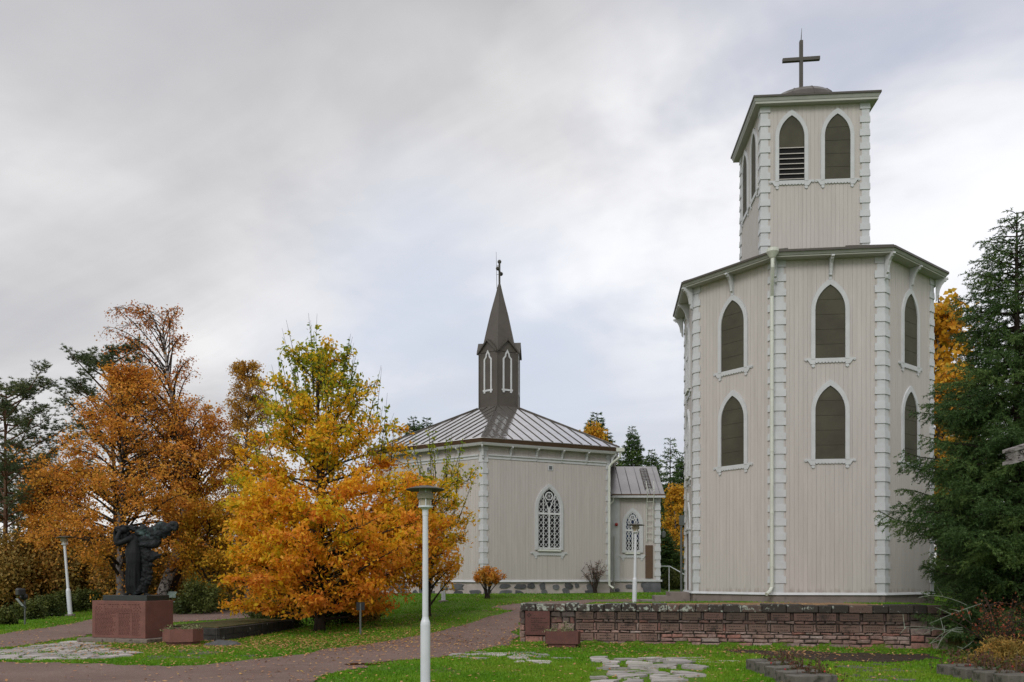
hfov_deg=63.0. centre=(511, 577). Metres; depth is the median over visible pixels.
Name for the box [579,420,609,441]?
golden birch
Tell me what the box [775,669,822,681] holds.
grave kerb
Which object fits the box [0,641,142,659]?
stone paving
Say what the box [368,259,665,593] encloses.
church
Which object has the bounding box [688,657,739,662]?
stone paving
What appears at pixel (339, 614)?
cypress bush
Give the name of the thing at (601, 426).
spruce tree
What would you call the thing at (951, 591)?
spruce tree
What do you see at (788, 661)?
grave flowers
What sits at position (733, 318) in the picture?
window
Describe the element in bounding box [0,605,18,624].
juniper bush
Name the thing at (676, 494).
golden birch
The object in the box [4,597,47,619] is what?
juniper bush
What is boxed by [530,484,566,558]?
window
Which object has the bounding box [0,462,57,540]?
pine tree
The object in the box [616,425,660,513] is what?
spruce tree
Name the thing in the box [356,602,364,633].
notice sign
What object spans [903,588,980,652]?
dead branches
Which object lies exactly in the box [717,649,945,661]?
soil patch
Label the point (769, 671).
grave kerb
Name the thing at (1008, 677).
grave kerb
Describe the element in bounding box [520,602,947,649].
memorial wall
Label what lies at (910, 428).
window
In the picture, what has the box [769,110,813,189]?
window
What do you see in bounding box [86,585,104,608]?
juniper bush
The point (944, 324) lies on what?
golden birch
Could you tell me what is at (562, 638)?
planter
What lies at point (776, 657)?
grave flowers
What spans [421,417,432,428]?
spruce tree
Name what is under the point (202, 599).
dark bush
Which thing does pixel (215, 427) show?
maple tree
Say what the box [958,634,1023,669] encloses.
grass tussock
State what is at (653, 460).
spruce tree
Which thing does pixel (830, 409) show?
window
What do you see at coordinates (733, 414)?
window
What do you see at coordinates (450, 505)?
young oak
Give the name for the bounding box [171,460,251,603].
golden tree
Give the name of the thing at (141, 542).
statue
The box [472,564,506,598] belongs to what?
orange shrub
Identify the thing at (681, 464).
spruce tree
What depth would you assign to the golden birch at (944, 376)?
45.80 m
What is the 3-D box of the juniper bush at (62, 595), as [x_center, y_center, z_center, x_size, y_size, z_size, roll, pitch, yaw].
[-20.779,1.056,38.737,1.394,1.292,1.540,0,0,23]
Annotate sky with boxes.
[0,0,1023,564]
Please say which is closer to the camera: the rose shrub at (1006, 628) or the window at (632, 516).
the rose shrub at (1006, 628)
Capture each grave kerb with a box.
[746,658,790,670]
[754,661,799,673]
[764,665,810,678]
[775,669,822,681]
[784,673,836,681]
[937,663,982,675]
[953,666,995,679]
[972,669,1018,681]
[993,672,1023,681]
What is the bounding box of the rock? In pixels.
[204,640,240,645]
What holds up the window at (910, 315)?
in the bell tower
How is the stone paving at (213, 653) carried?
on the ground at (694, 679)
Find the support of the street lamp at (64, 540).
on the ground at (694, 679)
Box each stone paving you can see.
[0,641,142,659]
[112,649,257,659]
[449,651,570,663]
[590,656,708,681]
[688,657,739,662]
[833,663,922,680]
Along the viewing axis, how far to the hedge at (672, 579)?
49.71 m
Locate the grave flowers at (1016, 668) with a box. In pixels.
[996,655,1023,672]
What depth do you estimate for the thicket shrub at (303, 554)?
49.80 m
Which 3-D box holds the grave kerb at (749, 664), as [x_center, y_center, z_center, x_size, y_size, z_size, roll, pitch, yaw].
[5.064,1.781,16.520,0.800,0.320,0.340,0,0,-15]
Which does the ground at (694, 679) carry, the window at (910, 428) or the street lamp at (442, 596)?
the street lamp at (442, 596)
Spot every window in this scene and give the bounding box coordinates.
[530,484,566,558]
[618,508,644,560]
[685,323,690,404]
[685,409,690,489]
[713,295,752,380]
[713,390,752,474]
[741,150,749,227]
[749,128,758,209]
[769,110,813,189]
[804,280,855,367]
[804,379,855,467]
[815,108,859,187]
[898,288,921,375]
[898,386,921,468]
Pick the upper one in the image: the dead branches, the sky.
the sky
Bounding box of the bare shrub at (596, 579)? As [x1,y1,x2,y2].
[581,559,607,592]
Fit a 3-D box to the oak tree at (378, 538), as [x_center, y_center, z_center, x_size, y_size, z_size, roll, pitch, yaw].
[-5.763,-3.216,27.150,8.478,10.236,8.522,0,0,0]
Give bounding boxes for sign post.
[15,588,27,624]
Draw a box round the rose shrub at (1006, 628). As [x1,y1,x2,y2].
[947,590,1023,662]
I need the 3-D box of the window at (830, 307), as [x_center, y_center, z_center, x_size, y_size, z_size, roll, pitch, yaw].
[10.712,-8.561,28.162,1.680,2.978,0.085,0,0,6]
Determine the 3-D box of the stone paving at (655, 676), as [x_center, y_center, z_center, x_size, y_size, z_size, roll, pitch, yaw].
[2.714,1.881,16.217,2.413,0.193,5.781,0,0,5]
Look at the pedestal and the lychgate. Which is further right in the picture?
the lychgate
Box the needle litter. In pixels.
[595,602,877,605]
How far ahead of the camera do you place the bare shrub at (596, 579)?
41.13 m
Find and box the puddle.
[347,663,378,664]
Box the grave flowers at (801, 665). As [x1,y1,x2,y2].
[784,655,823,670]
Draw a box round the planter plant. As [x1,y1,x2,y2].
[554,618,573,630]
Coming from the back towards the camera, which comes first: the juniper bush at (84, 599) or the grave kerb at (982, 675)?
the juniper bush at (84, 599)
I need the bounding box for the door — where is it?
[685,493,690,589]
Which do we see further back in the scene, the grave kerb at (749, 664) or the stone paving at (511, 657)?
the stone paving at (511, 657)
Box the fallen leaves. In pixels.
[0,591,966,681]
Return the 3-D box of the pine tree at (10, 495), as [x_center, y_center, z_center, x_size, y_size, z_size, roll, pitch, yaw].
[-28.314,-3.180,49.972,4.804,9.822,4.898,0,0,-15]
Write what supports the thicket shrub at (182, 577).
on the ground at (694, 679)
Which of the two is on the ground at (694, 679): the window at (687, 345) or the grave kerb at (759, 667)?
the grave kerb at (759, 667)
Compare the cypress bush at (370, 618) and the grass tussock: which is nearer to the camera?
the grass tussock
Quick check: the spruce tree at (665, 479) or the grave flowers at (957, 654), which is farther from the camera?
the spruce tree at (665, 479)
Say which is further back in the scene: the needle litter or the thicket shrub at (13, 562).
the thicket shrub at (13, 562)
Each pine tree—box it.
[0,358,88,541]
[0,442,71,534]
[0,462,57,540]
[40,336,163,525]
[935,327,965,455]
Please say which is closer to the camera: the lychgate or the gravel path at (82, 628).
the lychgate
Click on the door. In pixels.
(688, 530)
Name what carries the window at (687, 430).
in the bell tower
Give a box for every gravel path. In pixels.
[0,599,639,681]
[0,607,259,646]
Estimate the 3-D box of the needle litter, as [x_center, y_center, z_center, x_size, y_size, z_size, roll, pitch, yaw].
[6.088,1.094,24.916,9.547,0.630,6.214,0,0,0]
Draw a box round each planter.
[162,627,202,645]
[545,630,580,647]
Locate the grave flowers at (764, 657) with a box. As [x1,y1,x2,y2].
[760,648,790,659]
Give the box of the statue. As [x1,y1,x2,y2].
[113,521,178,594]
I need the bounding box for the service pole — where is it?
[679,515,684,591]
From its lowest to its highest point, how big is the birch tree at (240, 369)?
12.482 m
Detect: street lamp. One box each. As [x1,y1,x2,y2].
[55,536,75,615]
[406,485,444,681]
[439,527,449,602]
[628,523,643,601]
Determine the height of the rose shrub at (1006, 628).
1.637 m
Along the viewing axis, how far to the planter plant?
21.55 m
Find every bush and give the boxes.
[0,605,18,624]
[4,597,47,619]
[33,591,66,616]
[53,586,79,611]
[71,586,96,610]
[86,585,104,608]
[170,568,225,613]
[205,591,232,610]
[227,590,309,627]
[305,575,388,624]
[347,593,383,622]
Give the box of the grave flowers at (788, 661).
[770,652,819,665]
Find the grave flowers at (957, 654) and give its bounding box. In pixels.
[929,647,991,670]
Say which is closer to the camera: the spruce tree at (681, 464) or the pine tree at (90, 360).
the pine tree at (90, 360)
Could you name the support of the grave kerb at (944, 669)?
on the ground at (694, 679)
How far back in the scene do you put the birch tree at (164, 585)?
40.73 m
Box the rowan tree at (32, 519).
[11,437,103,593]
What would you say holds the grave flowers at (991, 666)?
on the grave kerb at (982, 675)
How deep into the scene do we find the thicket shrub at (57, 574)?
43.75 m
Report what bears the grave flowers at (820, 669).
on the ground at (694, 679)
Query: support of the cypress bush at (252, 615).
on the ground at (694, 679)
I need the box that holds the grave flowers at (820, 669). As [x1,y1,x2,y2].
[791,659,847,681]
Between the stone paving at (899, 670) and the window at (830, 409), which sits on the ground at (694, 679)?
the stone paving at (899, 670)
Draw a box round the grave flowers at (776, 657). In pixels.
[767,649,796,661]
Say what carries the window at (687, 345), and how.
in the bell tower
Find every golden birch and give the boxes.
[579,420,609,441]
[661,482,683,569]
[934,288,978,558]
[934,360,977,584]
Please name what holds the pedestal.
on the ground at (694, 679)
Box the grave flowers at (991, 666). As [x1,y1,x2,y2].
[968,652,1022,670]
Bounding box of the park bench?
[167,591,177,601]
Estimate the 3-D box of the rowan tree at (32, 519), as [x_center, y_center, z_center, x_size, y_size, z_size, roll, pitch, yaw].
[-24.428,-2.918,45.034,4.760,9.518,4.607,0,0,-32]
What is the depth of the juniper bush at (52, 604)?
36.16 m
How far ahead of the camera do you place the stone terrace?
25.56 m
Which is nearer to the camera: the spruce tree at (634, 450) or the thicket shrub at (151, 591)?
the thicket shrub at (151, 591)
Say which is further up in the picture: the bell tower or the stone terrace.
the bell tower
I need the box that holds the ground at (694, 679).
[0,583,1013,681]
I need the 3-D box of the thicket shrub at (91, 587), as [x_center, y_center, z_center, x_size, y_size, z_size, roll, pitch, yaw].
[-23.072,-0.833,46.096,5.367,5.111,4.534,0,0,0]
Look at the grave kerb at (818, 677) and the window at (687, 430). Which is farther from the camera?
the window at (687, 430)
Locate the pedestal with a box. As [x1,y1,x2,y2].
[77,595,172,643]
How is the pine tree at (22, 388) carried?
on the ground at (694, 679)
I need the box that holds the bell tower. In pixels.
[640,29,948,603]
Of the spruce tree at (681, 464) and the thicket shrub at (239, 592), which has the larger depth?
the spruce tree at (681, 464)
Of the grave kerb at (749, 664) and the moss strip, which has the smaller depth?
the grave kerb at (749, 664)
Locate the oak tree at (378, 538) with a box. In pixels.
[213,313,465,630]
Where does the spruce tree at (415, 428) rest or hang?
on the ground at (694, 679)
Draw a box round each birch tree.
[5,356,232,601]
[94,299,226,594]
[217,358,277,609]
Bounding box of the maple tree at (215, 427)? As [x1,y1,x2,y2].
[143,400,242,599]
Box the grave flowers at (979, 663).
[955,650,1013,668]
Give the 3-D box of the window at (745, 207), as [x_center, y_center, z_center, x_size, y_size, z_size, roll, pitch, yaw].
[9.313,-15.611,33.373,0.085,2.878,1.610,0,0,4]
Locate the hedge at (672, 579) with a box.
[660,566,683,589]
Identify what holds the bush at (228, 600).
on the ground at (694, 679)
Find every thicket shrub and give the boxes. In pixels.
[0,519,44,608]
[22,504,96,597]
[49,521,116,593]
[89,551,179,600]
[151,545,230,599]
[180,544,293,604]
[242,521,339,588]
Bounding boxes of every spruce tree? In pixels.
[403,416,421,435]
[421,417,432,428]
[584,412,621,465]
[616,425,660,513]
[644,449,666,516]
[659,437,683,569]
[660,529,683,588]
[661,452,683,567]
[874,207,1023,656]
[923,381,1011,603]
[934,391,1004,592]
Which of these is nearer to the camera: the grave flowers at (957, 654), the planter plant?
the grave flowers at (957, 654)
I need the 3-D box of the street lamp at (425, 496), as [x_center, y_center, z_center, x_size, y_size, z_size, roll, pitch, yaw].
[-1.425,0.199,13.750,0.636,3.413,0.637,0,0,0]
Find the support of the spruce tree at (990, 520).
on the ground at (694, 679)
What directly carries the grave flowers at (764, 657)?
on the grave kerb at (749, 664)
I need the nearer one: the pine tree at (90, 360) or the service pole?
the service pole
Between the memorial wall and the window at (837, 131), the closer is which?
the memorial wall
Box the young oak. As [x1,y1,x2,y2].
[389,424,482,615]
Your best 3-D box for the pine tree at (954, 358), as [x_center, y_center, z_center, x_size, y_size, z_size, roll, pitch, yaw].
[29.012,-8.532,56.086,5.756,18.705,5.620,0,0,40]
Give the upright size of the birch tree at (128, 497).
12.235 m
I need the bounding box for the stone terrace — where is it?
[173,618,294,641]
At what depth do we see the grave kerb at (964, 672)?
15.20 m
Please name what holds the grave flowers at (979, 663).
on the ground at (694, 679)
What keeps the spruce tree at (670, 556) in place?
on the ground at (694, 679)
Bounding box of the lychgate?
[1002,444,1023,465]
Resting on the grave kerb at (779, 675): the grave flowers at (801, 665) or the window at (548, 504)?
the grave flowers at (801, 665)
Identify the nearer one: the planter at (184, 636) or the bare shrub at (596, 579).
the planter at (184, 636)
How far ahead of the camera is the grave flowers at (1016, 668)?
14.58 m
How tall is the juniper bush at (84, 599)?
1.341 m
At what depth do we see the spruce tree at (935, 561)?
42.28 m
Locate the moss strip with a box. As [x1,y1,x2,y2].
[546,649,745,655]
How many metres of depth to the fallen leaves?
21.49 m
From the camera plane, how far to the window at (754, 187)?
31.71 m

